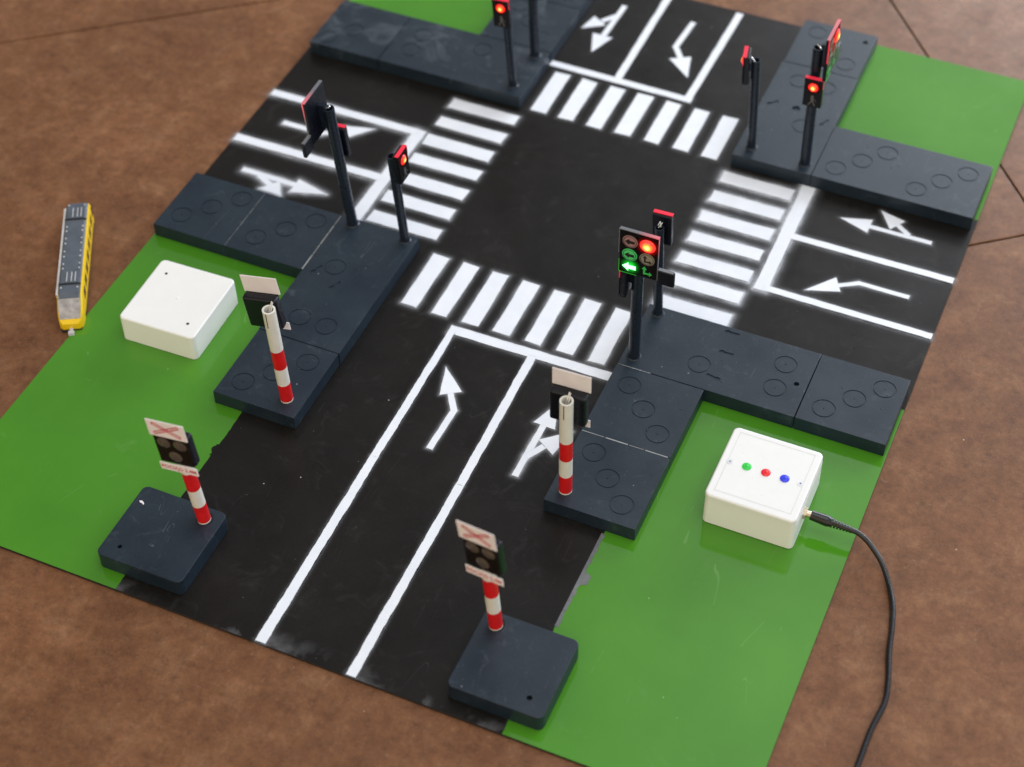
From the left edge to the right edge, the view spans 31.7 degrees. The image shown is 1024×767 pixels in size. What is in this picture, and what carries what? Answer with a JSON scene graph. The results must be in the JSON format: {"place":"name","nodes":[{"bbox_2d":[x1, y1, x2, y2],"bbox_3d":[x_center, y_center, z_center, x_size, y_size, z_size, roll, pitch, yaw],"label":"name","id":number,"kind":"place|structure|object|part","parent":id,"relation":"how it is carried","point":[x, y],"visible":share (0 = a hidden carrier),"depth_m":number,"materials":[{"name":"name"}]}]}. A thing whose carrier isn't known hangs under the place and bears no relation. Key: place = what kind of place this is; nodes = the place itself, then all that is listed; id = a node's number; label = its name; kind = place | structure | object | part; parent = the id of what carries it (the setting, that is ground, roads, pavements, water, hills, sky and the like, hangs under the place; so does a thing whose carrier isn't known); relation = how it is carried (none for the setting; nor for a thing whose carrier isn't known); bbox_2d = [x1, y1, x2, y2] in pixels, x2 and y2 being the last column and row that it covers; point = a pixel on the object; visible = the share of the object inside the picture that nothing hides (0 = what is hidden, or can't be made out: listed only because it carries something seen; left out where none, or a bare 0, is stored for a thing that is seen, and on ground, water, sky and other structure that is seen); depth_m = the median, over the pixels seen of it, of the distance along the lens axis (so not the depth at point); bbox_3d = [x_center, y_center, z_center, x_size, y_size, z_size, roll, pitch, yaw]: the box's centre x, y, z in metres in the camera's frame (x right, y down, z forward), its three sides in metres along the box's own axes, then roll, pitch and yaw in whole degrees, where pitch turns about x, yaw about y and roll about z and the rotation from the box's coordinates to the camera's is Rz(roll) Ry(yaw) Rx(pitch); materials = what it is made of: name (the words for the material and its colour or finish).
{"place":"outdoors","nodes":[
{"label":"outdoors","id":0,"kind":"place"},
{"bbox_2d":[0,0,1023,766],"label":"floor","id":1,"kind":"structure","parent":0,"point":[126,120],"depth_m":1.61,"materials":[{"name":"brown tile"}]},
{"bbox_2d":[56,202,93,335],"bbox_3d":[-0.440,-0.119,1.815,0.026,0.032,0.173,-5,48,-3],"label":"toy tram","id":2,"kind":"object","parent":1,"relation":"on","point":[73,278],"visible":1,"depth_m":1.80,"materials":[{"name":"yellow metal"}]},
{"label":"side windows","id":3,"kind":"part","parent":2,"relation":"part of","materials":[{"name":"plastic"}]},
{"bbox_2d":[0,0,1023,766],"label":"road board","id":4,"kind":"object","parent":1,"relation":"on","point":[426,422],"visible":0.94,"depth_m":1.72,"materials":[{"name":"black fabric"}]},
{"bbox_2d":[98,487,227,594],"bbox_3d":[-0.306,0.137,1.583,0.085,0.018,0.083,18,50,16],"label":"base block","id":5,"kind":"object","parent":4,"relation":"on","point":[163,540],"depth_m":1.57,"materials":[{"name":"black plastic"}]},
{"bbox_2d":[144,418,212,524],"bbox_3d":[-0.272,0.074,1.525,0.035,0.153,0.028,15,51,19],"label":"crossing signal","id":6,"kind":"object","parent":5,"relation":"on","point":[175,444],"visible":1,"depth_m":1.49,"materials":[{"name":"white plastic"}]},
{"bbox_2d":[120,260,237,358],"bbox_3d":[-0.326,-0.074,1.768,0.083,0.030,0.088,16,50,15],"label":"junction box","id":7,"kind":"object","parent":4,"relation":"on","point":[179,309],"visible":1,"depth_m":1.75,"materials":[{"name":"white plastic"}]},
{"bbox_2d":[153,172,419,428],"bbox_3d":[-0.267,-0.091,1.792,0.260,0.016,0.266,18,50,16],"label":"corner pad","id":8,"kind":"object","parent":4,"relation":"on","point":[334,296],"visible":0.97,"depth_m":1.81,"materials":[{"name":"black plastic"}]},
{"bbox_2d":[240,274,292,403],"bbox_3d":[-0.224,-0.041,1.642,0.041,0.140,0.026,16,51,17],"label":"crossing signal","id":9,"kind":"object","parent":8,"relation":"on","point":[262,302],"visible":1,"depth_m":1.61,"materials":[{"name":"white plastic"}]},
{"bbox_2d":[301,80,359,227],"bbox_3d":[-0.180,-0.214,1.779,0.024,0.172,0.055,15,52,19],"label":"traffic light","id":10,"kind":"object","parent":8,"relation":"on","point":[319,114],"visible":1,"depth_m":1.75,"materials":[{"name":"plastic"}]},
{"bbox_2d":[387,144,410,243],"bbox_3d":[-0.109,-0.185,1.784,0.022,0.122,0.020,15,51,19],"label":"pedestrian light","id":11,"kind":"object","parent":8,"relation":"on","point":[398,166],"visible":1,"depth_m":1.76,"materials":[{"name":"plastic"}]},
{"bbox_2d":[310,0,593,107],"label":"corner pad","id":12,"kind":"object","parent":4,"relation":"on","point":[439,55],"visible":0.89,"depth_m":2.05,"materials":[{"name":"black plastic"}]},
{"bbox_2d":[492,0,518,88],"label":"pedestrian light","id":13,"kind":"object","parent":12,"relation":"on","point":[502,15],"visible":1,"depth_m":1.94,"materials":[{"name":"plastic"}]},
{"bbox_2d":[528,0,540,58],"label":"traffic light","id":14,"kind":"object","parent":12,"relation":"on","point":[534,53],"visible":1,"depth_m":2.00,"materials":[{"name":"plastic"}]},
{"bbox_2d":[448,611,577,729],"bbox_3d":[0.002,0.236,1.489,0.085,0.018,0.083,18,50,16],"label":"base block","id":15,"kind":"object","parent":4,"relation":"on","point":[516,670],"depth_m":1.48,"materials":[{"name":"black plastic"}]},
{"bbox_2d":[456,520,506,631],"bbox_3d":[-0.017,0.155,1.446,0.038,0.154,0.029,15,51,19],"label":"crossing signal","id":16,"kind":"object","parent":15,"relation":"on","point":[484,551],"visible":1,"depth_m":1.42,"materials":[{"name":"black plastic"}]},
{"bbox_2d":[543,304,910,540],"bbox_3d":[0.201,0.055,1.653,0.262,0.016,0.267,18,50,16],"label":"corner pad","id":17,"kind":"object","parent":4,"relation":"on","point":[629,441],"visible":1,"depth_m":1.68,"materials":[{"name":"black plastic"}]},
{"bbox_2d":[550,367,591,494],"bbox_3d":[0.047,0.044,1.562,0.035,0.137,0.024,17,50,16],"label":"crossing signal","id":18,"kind":"object","parent":17,"relation":"on","point":[569,397],"visible":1,"depth_m":1.53,"materials":[{"name":"white plastic"}]},
{"bbox_2d":[618,226,674,360],"bbox_3d":[0.123,-0.078,1.648,0.055,0.172,0.024,17,50,16],"label":"traffic light","id":19,"kind":"object","parent":17,"relation":"on","point":[639,258],"visible":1,"depth_m":1.61,"materials":[{"name":"plastic"}]},
{"bbox_2d":[652,209,673,317],"bbox_3d":[0.141,-0.113,1.714,0.020,0.122,0.022,16,51,18],"label":"pedestrian light","id":20,"kind":"object","parent":17,"relation":"on","point":[663,225],"visible":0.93,"depth_m":1.69,"materials":[{"name":"plastic"}]},
{"bbox_2d":[703,428,822,548],"bbox_3d":[0.227,0.093,1.601,0.092,0.040,0.086,18,50,16],"label":"control box","id":21,"kind":"object","parent":4,"relation":"on","point":[762,487],"visible":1,"depth_m":1.58,"materials":[{"name":"white plastic"}]},
{"bbox_2d":[731,19,992,229],"bbox_3d":[0.405,-0.289,1.964,0.260,0.016,0.259,18,50,16],"label":"corner pad","id":22,"kind":"object","parent":4,"relation":"on","point":[936,186],"visible":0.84,"depth_m":1.91,"materials":[{"name":"black plastic"}]},
{"bbox_2d":[741,46,760,150],"bbox_3d":[0.248,-0.295,1.878,0.022,0.124,0.020,7,48,10],"label":"pedestrian light","id":23,"kind":"object","parent":22,"relation":"on","point":[752,66],"visible":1,"depth_m":1.86,"materials":[{"name":"plastic"}]},
{"bbox_2d":[798,19,840,167],"bbox_3d":[0.316,-0.299,1.845,0.022,0.176,0.055,20,51,18],"label":"traffic light","id":24,"kind":"object","parent":22,"relation":"on","point":[825,56],"visible":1,"depth_m":1.81,"materials":[{"name":"plastic"}]},
{"bbox_2d":[809,510,895,766],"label":"power cable","id":25,"kind":"object","parent":1,"relation":"on","point":[825,520],"visible":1,"depth_m":1.53,"materials":[{"name":"black rubber"}]},
{"bbox_2d":[889,0,1023,246],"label":"floor grout","id":26,"kind":"object","parent":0,"point":[999,165],"visible":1,"depth_m":1.92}
]}

